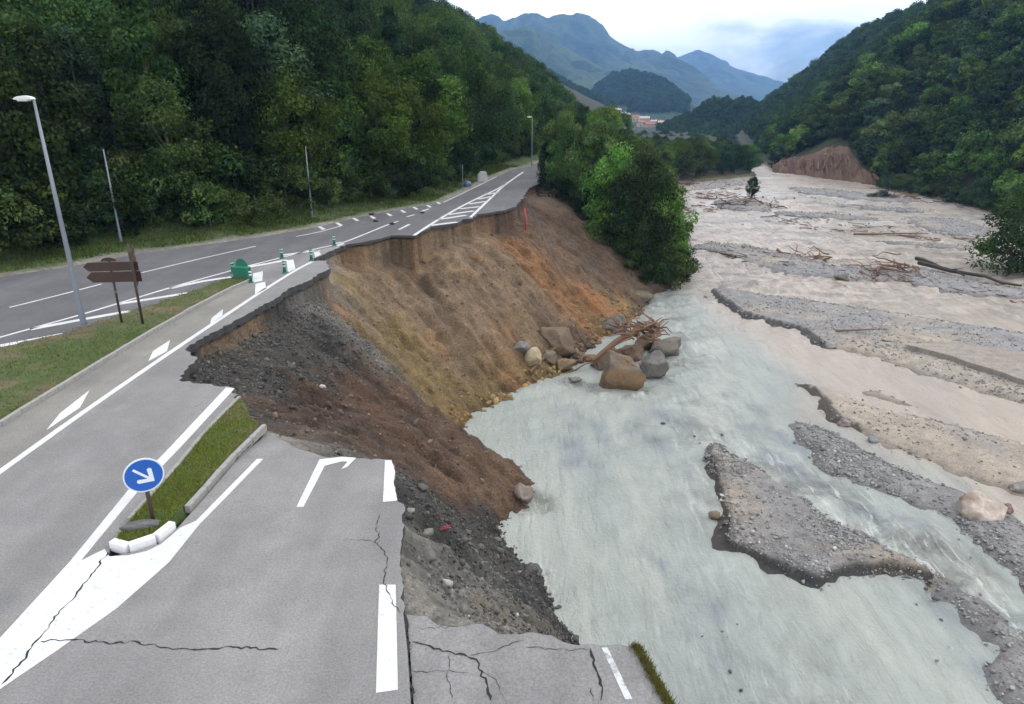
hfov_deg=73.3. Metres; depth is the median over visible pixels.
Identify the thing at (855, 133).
slope tree
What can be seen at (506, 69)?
hillside tree
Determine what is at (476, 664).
broken road
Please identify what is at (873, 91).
slope tree
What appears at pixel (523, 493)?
boulder
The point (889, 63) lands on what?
slope tree
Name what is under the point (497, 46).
hillside tree
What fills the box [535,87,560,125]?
hillside tree
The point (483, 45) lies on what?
hillside tree
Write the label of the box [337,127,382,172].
roadside bush
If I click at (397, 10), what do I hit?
hillside tree
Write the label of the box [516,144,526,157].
roadside bush
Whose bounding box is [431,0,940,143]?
valley woods
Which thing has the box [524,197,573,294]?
dangling cable
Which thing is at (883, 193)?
flooded bush
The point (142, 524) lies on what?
sign base
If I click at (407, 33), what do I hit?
hillside tree
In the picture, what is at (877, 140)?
slope tree
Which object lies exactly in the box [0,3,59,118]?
hillside tree
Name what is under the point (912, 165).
slope tree
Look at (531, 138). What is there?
roadside bush
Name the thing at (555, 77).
hillside tree
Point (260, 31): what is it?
hillside tree
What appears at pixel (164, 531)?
traffic island
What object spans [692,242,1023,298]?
gravel bar
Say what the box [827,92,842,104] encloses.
slope tree
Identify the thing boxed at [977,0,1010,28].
slope tree
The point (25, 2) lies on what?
pointed tree
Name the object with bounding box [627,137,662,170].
bank tree
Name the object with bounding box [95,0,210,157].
pointed tree
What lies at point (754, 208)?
gravel bar
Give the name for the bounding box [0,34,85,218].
pointed tree
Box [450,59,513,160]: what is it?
hillside tree
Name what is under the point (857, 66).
slope tree
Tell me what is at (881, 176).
waterline bush
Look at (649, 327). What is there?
uprooted tree
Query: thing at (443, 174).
roadside bush
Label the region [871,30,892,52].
slope tree
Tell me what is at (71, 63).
pointed tree
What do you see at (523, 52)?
hillside tree
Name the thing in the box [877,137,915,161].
slope tree
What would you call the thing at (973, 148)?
slope tree
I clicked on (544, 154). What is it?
roadside tree
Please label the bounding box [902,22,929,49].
slope tree
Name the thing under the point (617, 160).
bank tree
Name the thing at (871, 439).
boulder
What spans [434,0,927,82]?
sky
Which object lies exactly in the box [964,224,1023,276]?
overhanging bush
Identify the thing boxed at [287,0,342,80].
hillside tree
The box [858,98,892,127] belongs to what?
slope tree
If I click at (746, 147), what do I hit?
terrace tree
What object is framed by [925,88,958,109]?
slope tree
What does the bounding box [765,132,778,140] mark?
slope tree
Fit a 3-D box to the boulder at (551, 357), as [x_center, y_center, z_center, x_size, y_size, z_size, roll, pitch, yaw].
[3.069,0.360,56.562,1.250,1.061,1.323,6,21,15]
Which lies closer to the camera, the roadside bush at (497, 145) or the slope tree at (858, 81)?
the roadside bush at (497, 145)
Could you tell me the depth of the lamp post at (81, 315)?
31.82 m
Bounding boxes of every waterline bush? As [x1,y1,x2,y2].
[875,174,890,186]
[875,175,904,189]
[882,172,920,191]
[902,180,920,193]
[911,184,925,195]
[918,184,939,196]
[924,180,948,195]
[939,182,959,201]
[943,184,965,203]
[957,184,999,203]
[958,188,976,204]
[973,192,992,209]
[978,198,999,212]
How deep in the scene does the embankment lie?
47.69 m
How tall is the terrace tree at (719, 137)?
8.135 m
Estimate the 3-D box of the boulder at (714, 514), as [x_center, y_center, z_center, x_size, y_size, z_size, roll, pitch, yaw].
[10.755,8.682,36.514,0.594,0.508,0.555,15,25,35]
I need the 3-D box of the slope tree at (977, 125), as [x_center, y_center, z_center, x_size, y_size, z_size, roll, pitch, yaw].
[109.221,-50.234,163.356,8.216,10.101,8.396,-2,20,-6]
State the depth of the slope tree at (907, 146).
177.82 m
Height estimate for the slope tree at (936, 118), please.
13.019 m
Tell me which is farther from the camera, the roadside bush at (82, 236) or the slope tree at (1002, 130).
the slope tree at (1002, 130)
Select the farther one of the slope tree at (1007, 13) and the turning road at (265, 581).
the slope tree at (1007, 13)
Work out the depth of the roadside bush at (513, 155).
123.05 m
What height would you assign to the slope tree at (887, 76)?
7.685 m
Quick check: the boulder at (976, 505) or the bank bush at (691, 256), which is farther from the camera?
the bank bush at (691, 256)
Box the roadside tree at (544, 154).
[536,136,557,188]
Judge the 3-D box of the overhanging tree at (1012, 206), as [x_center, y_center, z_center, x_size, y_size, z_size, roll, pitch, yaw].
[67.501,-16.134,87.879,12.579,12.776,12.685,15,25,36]
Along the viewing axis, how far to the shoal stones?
30.59 m
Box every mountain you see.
[475,12,759,106]
[497,27,619,89]
[600,78,694,120]
[677,50,784,100]
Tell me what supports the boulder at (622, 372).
in the river
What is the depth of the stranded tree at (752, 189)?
151.00 m
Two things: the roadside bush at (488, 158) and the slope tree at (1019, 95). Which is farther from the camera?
the slope tree at (1019, 95)
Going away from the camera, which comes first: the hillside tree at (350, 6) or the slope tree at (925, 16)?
the hillside tree at (350, 6)
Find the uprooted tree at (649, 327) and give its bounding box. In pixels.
[591,310,672,361]
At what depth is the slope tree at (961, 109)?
170.56 m
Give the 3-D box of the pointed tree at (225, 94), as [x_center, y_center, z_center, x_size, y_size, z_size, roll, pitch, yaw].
[-23.807,-18.764,60.035,6.954,12.439,7.530,6,21,16]
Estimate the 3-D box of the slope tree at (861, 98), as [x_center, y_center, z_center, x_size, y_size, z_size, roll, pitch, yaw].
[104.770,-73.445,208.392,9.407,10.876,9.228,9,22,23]
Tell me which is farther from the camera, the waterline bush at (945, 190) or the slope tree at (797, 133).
the slope tree at (797, 133)
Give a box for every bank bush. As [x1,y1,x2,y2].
[535,176,577,200]
[568,188,596,216]
[574,195,612,222]
[583,211,633,244]
[607,237,649,267]
[617,238,685,263]
[622,248,677,284]
[636,247,699,289]
[671,249,698,282]
[674,239,695,253]
[676,251,702,276]
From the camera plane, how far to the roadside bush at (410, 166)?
77.15 m
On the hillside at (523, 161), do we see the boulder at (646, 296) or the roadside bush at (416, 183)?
the roadside bush at (416, 183)
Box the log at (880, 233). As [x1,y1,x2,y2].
[853,231,928,235]
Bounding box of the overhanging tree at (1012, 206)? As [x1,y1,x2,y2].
[982,180,1023,270]
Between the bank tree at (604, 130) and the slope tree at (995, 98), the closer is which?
the bank tree at (604, 130)
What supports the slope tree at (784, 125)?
on the hillside at (968, 179)
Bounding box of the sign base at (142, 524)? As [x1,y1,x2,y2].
[119,519,161,531]
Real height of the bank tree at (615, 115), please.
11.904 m
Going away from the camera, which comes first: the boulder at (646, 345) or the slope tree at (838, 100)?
the boulder at (646, 345)
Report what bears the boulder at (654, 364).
in the river
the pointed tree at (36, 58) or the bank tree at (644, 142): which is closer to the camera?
the pointed tree at (36, 58)
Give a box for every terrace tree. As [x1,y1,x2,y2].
[651,132,662,140]
[654,135,663,140]
[656,139,676,161]
[656,141,680,166]
[667,141,701,177]
[686,141,716,176]
[696,140,721,175]
[714,134,732,141]
[714,144,737,173]
[720,144,749,172]
[742,143,763,172]
[742,145,754,168]
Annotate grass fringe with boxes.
[628,639,679,703]
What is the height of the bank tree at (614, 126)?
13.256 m
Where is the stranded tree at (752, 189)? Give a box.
[745,175,759,199]
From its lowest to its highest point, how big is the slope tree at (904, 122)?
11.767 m
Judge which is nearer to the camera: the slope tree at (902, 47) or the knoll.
the slope tree at (902, 47)
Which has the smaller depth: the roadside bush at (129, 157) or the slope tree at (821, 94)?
the roadside bush at (129, 157)
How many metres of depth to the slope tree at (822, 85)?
307.41 m
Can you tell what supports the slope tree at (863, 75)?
on the hillside at (968, 179)
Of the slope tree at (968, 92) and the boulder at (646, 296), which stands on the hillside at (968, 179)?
the slope tree at (968, 92)
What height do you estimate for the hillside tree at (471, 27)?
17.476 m
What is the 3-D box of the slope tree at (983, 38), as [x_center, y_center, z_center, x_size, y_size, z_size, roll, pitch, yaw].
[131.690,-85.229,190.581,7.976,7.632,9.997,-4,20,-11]
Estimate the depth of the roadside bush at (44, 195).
48.46 m
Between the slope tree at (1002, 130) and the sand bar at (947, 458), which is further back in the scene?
the slope tree at (1002, 130)
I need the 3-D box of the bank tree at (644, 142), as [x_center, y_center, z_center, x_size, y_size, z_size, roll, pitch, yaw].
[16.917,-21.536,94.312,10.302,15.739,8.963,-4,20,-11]
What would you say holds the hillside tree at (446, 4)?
on the hillside at (523, 161)
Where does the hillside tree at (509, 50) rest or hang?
on the hillside at (523, 161)
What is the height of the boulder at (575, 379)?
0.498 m
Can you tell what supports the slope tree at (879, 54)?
on the hillside at (968, 179)
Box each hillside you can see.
[0,34,632,276]
[735,0,1023,226]
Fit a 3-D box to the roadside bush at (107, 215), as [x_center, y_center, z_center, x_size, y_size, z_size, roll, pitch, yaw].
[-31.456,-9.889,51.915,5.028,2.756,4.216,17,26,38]
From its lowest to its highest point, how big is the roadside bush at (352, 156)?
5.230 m
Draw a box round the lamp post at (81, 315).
[13,96,89,326]
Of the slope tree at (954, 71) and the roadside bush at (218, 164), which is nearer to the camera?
the roadside bush at (218, 164)
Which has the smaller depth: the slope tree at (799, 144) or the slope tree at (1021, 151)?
the slope tree at (1021, 151)
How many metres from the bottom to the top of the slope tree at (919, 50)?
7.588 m
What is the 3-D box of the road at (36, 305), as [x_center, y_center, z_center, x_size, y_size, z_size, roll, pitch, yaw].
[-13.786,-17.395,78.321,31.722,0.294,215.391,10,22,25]
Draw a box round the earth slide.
[772,145,879,185]
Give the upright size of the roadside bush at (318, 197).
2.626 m
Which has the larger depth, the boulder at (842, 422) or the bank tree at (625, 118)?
the bank tree at (625, 118)
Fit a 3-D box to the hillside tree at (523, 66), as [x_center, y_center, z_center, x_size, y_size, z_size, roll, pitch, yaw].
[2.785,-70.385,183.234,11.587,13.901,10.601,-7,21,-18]
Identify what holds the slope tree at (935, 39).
on the hillside at (968, 179)
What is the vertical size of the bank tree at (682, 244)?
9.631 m
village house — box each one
[632,114,639,121]
[636,120,644,126]
[639,115,649,121]
[643,121,654,126]
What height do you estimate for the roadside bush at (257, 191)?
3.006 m
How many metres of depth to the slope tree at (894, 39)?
244.92 m
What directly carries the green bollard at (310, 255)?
on the slip road at (70, 453)
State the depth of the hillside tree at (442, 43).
111.85 m
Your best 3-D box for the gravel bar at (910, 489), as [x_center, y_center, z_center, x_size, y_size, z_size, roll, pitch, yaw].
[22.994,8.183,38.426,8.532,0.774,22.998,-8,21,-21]
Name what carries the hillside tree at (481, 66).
on the hillside at (523, 161)
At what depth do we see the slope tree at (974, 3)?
204.62 m
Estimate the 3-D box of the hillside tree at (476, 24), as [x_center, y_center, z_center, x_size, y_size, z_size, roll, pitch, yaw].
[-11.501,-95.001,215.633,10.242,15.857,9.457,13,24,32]
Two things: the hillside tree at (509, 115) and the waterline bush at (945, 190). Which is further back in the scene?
the waterline bush at (945, 190)
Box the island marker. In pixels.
[231,258,249,279]
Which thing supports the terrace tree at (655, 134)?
on the riverbank
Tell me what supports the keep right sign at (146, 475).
on the traffic island at (164, 531)
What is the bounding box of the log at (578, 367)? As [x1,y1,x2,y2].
[567,361,592,373]
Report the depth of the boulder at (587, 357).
58.51 m
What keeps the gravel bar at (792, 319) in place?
in the river
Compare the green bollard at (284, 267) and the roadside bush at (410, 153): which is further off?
the roadside bush at (410, 153)
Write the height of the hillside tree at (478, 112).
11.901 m
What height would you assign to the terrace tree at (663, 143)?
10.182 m
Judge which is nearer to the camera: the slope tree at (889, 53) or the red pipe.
the red pipe
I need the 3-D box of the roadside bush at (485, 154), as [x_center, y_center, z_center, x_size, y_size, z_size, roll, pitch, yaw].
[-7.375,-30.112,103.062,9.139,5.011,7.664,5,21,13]
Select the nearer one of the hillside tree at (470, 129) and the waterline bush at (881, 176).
the hillside tree at (470, 129)
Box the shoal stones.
[496,420,942,691]
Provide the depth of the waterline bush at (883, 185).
169.73 m
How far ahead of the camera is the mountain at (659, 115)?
1099.98 m
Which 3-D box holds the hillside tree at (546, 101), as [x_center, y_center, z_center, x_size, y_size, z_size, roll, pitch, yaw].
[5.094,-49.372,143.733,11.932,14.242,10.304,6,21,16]
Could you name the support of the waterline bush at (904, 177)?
on the hillside at (968, 179)
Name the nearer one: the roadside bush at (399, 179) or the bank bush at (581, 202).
the roadside bush at (399, 179)
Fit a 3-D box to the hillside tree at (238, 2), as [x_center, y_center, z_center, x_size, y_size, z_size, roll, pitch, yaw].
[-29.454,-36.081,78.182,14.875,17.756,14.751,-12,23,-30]
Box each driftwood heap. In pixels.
[677,174,715,187]
[696,194,737,198]
[718,196,786,207]
[763,244,834,260]
[850,252,938,280]
[889,190,918,198]
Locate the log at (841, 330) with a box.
[835,326,886,331]
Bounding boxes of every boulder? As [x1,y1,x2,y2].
[513,341,531,352]
[514,483,533,504]
[524,347,541,365]
[526,562,542,573]
[539,326,575,357]
[542,350,556,363]
[557,358,575,370]
[568,376,581,381]
[582,354,594,361]
[590,355,604,370]
[599,349,645,390]
[602,314,626,333]
[604,347,621,354]
[618,343,644,361]
[635,290,653,301]
[635,333,660,349]
[637,350,668,378]
[649,336,681,356]
[708,510,719,519]
[721,520,728,525]
[781,262,795,266]
[833,274,849,280]
[837,418,851,426]
[868,436,878,443]
[957,490,1007,521]
[1004,503,1013,514]
[1008,481,1023,492]
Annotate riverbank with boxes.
[541,121,755,195]
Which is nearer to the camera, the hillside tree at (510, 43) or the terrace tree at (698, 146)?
the terrace tree at (698, 146)
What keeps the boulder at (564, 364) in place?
on the embankment
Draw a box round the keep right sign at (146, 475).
[123,458,163,518]
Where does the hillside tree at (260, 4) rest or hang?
on the hillside at (523, 161)
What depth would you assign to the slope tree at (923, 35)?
211.60 m
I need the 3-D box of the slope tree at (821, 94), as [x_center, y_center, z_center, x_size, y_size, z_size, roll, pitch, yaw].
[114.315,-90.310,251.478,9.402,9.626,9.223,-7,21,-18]
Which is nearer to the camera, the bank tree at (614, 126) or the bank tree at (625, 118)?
the bank tree at (614, 126)
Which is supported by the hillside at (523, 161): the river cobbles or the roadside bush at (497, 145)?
the roadside bush at (497, 145)
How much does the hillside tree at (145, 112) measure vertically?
10.834 m
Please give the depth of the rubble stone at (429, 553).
19.55 m
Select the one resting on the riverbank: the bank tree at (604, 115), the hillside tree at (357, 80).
the bank tree at (604, 115)
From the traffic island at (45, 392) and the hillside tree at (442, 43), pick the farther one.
the hillside tree at (442, 43)
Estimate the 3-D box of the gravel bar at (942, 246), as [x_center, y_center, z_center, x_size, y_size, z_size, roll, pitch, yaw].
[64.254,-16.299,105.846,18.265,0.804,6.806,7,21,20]
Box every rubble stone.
[407,508,414,512]
[421,546,436,561]
[423,528,433,536]
[441,578,452,587]
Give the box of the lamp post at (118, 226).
[103,149,122,241]
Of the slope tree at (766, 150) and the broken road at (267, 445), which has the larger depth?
the slope tree at (766, 150)
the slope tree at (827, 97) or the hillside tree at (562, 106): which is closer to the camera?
the hillside tree at (562, 106)
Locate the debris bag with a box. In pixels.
[463,180,470,186]
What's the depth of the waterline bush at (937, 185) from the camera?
157.67 m
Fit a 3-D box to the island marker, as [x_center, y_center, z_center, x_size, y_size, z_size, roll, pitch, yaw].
[-16.618,-5.027,42.026,1.320,1.380,0.264,5,21,13]
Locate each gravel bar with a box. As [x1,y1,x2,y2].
[679,179,761,190]
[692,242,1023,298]
[703,443,953,590]
[710,287,1023,403]
[714,198,774,212]
[774,211,878,220]
[788,422,1023,593]
[791,187,914,203]
[837,204,924,212]
[875,241,975,250]
[908,217,990,236]
[931,581,1023,703]
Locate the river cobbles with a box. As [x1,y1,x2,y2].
[688,182,1023,690]
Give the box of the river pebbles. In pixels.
[681,179,1023,703]
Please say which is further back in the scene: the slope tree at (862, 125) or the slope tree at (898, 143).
the slope tree at (862, 125)
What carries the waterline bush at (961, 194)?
on the hillside at (968, 179)
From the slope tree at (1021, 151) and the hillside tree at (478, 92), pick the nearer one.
the hillside tree at (478, 92)
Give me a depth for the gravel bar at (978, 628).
28.12 m
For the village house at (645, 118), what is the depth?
769.73 m
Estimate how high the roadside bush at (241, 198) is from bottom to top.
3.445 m
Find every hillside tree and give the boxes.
[0,0,154,108]
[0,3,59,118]
[27,0,113,50]
[104,75,222,199]
[117,0,193,66]
[148,3,215,134]
[165,0,279,134]
[173,0,256,58]
[181,0,312,53]
[191,0,262,30]
[195,8,334,144]
[229,0,366,130]
[234,59,352,194]
[241,0,322,42]
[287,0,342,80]
[312,30,362,62]
[321,0,373,37]
[327,6,388,53]
[337,65,414,176]
[340,33,409,121]
[340,67,415,130]
[369,0,415,25]
[370,76,454,178]
[373,30,422,58]
[378,25,416,43]
[389,50,473,162]
[401,49,469,155]
[407,27,465,82]
[411,13,454,32]
[417,1,476,41]
[424,2,449,20]
[427,19,478,60]
[429,73,484,157]
[430,38,457,74]
[435,0,458,10]
[447,12,484,45]
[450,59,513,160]
[453,6,472,22]
[454,48,497,89]
[457,84,481,155]
[467,85,487,125]
[472,21,484,37]
[475,37,502,64]
[483,32,512,62]
[486,24,501,42]
[486,39,518,65]
[487,75,529,135]
[492,62,530,114]
[495,56,531,91]
[504,40,517,50]
[508,60,536,87]
[508,77,541,139]
[510,44,542,80]
[515,47,531,58]
[525,79,558,141]
[528,68,562,93]
[530,56,542,72]
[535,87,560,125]
[539,62,552,75]
[548,73,560,84]
[548,85,570,121]
[549,97,572,137]
[555,82,578,107]
[567,92,577,121]
[576,104,590,114]
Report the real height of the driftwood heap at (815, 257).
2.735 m
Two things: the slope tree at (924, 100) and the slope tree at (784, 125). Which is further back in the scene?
the slope tree at (784, 125)
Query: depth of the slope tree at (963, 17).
202.37 m
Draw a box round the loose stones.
[191,290,578,644]
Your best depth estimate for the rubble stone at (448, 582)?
18.55 m
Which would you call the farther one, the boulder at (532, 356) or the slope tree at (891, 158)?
the slope tree at (891, 158)
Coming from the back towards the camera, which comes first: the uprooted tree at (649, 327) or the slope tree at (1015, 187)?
the slope tree at (1015, 187)
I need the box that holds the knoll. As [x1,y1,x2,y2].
[703,105,742,143]
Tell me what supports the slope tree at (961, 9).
on the hillside at (968, 179)
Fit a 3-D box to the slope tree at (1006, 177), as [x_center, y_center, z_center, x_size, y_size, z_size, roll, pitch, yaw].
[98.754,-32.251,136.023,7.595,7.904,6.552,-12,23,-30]
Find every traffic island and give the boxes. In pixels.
[0,277,249,426]
[109,396,266,553]
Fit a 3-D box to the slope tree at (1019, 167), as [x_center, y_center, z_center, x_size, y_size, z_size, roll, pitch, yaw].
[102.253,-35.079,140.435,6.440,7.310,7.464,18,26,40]
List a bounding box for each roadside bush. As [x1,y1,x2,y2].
[0,143,79,204]
[0,152,42,200]
[0,180,36,234]
[0,187,91,249]
[0,192,66,254]
[29,181,83,223]
[42,208,95,245]
[55,141,132,205]
[66,178,165,237]
[78,203,126,236]
[79,160,173,219]
[100,147,153,192]
[127,126,283,192]
[139,158,206,203]
[144,193,177,220]
[148,174,220,226]
[159,163,225,201]
[178,179,234,227]
[185,121,280,191]
[200,181,240,215]
[226,130,317,187]
[226,191,293,226]
[228,154,275,189]
[237,176,270,205]
[245,163,327,210]
[258,140,342,192]
[285,141,333,178]
[287,127,353,174]
[287,180,325,201]
[296,143,342,190]
[302,177,344,207]
[320,153,357,188]
[323,169,369,202]
[330,139,375,174]
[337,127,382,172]
[342,163,377,187]
[346,169,397,202]
[360,144,423,177]
[371,166,406,199]
[385,150,425,176]
[389,177,421,196]
[393,161,434,192]
[396,158,442,186]
[412,113,445,141]
[418,154,453,183]
[429,162,456,186]
[432,153,454,171]
[444,152,460,168]
[444,162,465,180]
[449,145,470,164]
[451,157,478,175]
[456,136,493,158]
[470,137,498,164]
[472,155,488,170]
[477,119,516,142]
[481,143,510,164]
[491,142,506,159]
[496,137,520,159]
[498,149,508,162]
[503,116,532,136]
[512,141,522,158]
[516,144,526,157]
[521,147,530,155]
[524,135,538,152]
[524,138,536,156]
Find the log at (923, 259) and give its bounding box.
[915,256,964,275]
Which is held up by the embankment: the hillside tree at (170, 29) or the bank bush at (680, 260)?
the bank bush at (680, 260)
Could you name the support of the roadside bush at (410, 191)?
on the hillside at (523, 161)
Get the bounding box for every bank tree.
[535,107,583,175]
[543,122,588,192]
[563,119,619,199]
[565,121,629,200]
[566,112,592,145]
[577,141,659,246]
[580,108,604,125]
[588,121,621,161]
[591,106,611,122]
[595,131,650,205]
[598,121,622,157]
[600,146,679,266]
[601,103,624,136]
[615,128,637,144]
[619,108,633,134]
[626,135,663,200]
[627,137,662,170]
[637,169,699,266]
[645,143,677,177]
[652,207,693,260]
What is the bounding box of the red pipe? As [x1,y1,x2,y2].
[523,208,526,229]
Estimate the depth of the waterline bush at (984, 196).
140.47 m
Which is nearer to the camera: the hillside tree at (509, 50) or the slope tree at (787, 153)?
the hillside tree at (509, 50)
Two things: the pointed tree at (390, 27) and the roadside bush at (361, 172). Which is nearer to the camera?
the roadside bush at (361, 172)
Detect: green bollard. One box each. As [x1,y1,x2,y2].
[248,271,253,282]
[279,247,284,258]
[282,261,287,272]
[309,249,313,260]
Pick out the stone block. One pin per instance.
(482, 176)
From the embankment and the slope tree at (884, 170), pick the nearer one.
the embankment
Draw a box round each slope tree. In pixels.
[762,137,776,154]
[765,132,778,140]
[766,114,782,128]
[767,120,776,127]
[767,153,781,167]
[769,134,790,148]
[770,133,784,150]
[772,143,784,157]
[775,121,787,132]
[777,113,804,134]
[783,136,799,156]
[786,124,811,151]
[788,118,806,129]
[789,140,807,153]
[799,114,820,136]
[800,126,823,146]
[809,80,830,95]
[809,91,829,106]
[814,126,832,140]
[824,91,838,103]
[825,95,857,113]
[827,76,854,98]
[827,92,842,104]
[830,98,856,122]
[836,88,857,114]
[841,63,856,75]
[842,90,874,118]
[847,127,865,148]
[848,61,883,87]
[848,62,869,88]
[849,116,865,133]
[852,135,869,154]
[853,63,885,92]
[854,61,868,69]
[855,54,869,69]
[857,142,875,164]
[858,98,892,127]
[859,110,900,144]
[860,132,891,166]
[863,119,888,132]
[865,148,877,173]
[866,87,892,107]
[867,147,892,173]
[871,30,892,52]
[872,160,896,178]
[873,45,889,60]
[874,66,895,87]
[876,64,907,84]
[877,82,908,110]
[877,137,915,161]
[878,46,896,64]
[880,150,905,174]
[881,55,898,67]
[887,29,904,45]
[889,20,908,39]
[889,69,910,95]
[889,105,932,141]
[890,36,918,69]
[890,92,920,114]
[891,137,924,172]
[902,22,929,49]
[902,66,932,93]
[902,103,955,151]
[904,58,924,82]
[906,8,932,27]
[906,43,930,62]
[906,156,920,173]
[907,28,939,55]
[911,16,922,27]
[913,47,949,71]
[913,150,946,185]
[918,83,946,107]
[922,54,952,87]
[922,146,956,172]
[925,2,935,10]
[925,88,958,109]
[926,7,943,22]
[927,124,960,148]
[929,31,952,52]
[931,1,977,28]
[931,155,966,190]
[937,1,952,9]
[938,95,988,125]
[941,19,986,57]
[942,0,962,10]
[944,102,989,138]
[945,129,1000,174]
[946,53,979,90]
[949,14,977,33]
[950,89,980,106]
[951,118,987,153]
[952,45,987,63]
[952,51,987,97]
[967,146,1012,178]
[968,0,994,18]
[968,175,997,200]
[969,88,1014,119]
[971,1,1005,34]
[972,29,1006,52]
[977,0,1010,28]
[979,43,1005,68]
[979,70,1012,99]
[987,1,1023,38]
[987,99,1023,135]
[988,15,1023,56]
[990,168,1020,203]
[991,127,1017,161]
[992,117,1023,163]
[993,39,1023,78]
[994,162,1023,182]
[998,173,1023,201]
[1003,182,1023,197]
[1010,101,1023,120]
[1011,10,1023,33]
[1011,81,1023,118]
[1012,142,1023,160]
[1017,45,1023,61]
[1017,136,1023,161]
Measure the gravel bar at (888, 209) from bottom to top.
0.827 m
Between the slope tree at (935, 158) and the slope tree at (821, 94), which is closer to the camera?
the slope tree at (935, 158)
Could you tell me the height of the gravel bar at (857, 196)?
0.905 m
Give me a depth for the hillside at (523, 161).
57.36 m
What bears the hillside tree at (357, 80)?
on the hillside at (523, 161)
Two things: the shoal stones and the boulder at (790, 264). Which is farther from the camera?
the boulder at (790, 264)
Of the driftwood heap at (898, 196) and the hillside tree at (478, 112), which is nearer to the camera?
the hillside tree at (478, 112)
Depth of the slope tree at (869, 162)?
188.71 m
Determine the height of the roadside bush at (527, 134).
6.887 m
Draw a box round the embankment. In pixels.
[186,186,674,644]
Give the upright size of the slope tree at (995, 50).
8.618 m
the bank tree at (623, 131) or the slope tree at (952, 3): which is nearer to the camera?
the bank tree at (623, 131)
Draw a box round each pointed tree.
[0,0,90,58]
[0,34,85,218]
[2,21,106,173]
[37,22,126,153]
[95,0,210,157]
[103,17,192,146]
[156,0,196,67]
[193,61,271,204]
[295,61,370,182]
[373,4,409,68]
[409,0,426,15]
[431,53,451,98]
[476,79,508,151]
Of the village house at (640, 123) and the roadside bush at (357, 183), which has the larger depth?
the village house at (640, 123)
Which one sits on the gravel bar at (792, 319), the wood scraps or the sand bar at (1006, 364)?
the sand bar at (1006, 364)
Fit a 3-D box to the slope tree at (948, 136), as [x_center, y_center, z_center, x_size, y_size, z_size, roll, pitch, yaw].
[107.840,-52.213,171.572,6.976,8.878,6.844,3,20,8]
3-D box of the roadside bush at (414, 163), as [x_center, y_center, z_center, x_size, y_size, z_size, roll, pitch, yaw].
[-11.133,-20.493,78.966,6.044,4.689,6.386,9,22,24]
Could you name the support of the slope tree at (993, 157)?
on the hillside at (968, 179)
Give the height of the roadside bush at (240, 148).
7.015 m
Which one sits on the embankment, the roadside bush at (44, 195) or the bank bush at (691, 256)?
the bank bush at (691, 256)
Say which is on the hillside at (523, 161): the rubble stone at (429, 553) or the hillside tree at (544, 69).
the hillside tree at (544, 69)
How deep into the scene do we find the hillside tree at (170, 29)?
62.74 m
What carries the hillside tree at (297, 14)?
on the hillside at (523, 161)
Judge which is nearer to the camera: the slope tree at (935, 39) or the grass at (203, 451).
the grass at (203, 451)
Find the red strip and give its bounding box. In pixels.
[440,525,450,528]
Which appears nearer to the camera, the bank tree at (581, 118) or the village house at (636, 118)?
the bank tree at (581, 118)
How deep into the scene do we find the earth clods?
57.41 m
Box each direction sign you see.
[83,258,141,322]
[126,244,143,323]
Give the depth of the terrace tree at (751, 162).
205.41 m
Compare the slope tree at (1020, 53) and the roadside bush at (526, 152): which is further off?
the slope tree at (1020, 53)
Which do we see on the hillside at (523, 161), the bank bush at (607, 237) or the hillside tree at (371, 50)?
the hillside tree at (371, 50)
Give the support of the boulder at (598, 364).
in the river
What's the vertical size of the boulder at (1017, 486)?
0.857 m
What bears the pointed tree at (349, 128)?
on the hillside at (523, 161)
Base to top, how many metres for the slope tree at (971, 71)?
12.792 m
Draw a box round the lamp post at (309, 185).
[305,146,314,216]
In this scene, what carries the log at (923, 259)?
on the log at (930, 265)
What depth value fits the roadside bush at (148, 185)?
53.35 m
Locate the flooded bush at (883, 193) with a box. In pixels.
[866,190,894,197]
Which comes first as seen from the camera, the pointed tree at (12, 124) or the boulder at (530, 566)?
the boulder at (530, 566)
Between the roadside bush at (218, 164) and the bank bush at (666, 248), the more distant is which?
the bank bush at (666, 248)
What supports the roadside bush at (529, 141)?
on the hillside at (523, 161)
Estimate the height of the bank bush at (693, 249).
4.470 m
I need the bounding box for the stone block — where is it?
[476,171,487,181]
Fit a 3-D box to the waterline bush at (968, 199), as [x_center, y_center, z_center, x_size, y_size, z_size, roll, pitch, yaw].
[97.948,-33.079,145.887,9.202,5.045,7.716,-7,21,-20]
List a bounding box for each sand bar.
[797,384,1023,496]
[862,391,911,405]
[906,341,1023,384]
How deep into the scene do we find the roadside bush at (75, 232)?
47.17 m
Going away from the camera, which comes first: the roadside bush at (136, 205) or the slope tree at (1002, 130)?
the roadside bush at (136, 205)
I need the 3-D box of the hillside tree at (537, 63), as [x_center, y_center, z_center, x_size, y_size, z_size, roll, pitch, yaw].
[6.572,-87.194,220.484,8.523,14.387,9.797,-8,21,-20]
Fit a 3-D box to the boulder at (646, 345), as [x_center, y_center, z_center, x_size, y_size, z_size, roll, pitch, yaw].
[12.120,-0.882,61.708,2.244,1.864,1.759,-10,22,-25]
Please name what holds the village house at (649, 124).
on the village hill
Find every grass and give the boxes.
[0,275,241,413]
[117,397,257,539]
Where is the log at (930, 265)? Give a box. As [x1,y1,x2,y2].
[917,260,1021,285]
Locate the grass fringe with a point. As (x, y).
(650, 670)
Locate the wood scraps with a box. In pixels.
[684,184,1006,331]
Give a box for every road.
[0,163,553,346]
[0,242,345,636]
[0,387,410,703]
[237,432,322,461]
[403,613,663,703]
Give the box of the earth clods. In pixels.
[335,206,644,427]
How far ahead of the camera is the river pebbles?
40.59 m
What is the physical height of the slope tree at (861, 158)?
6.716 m

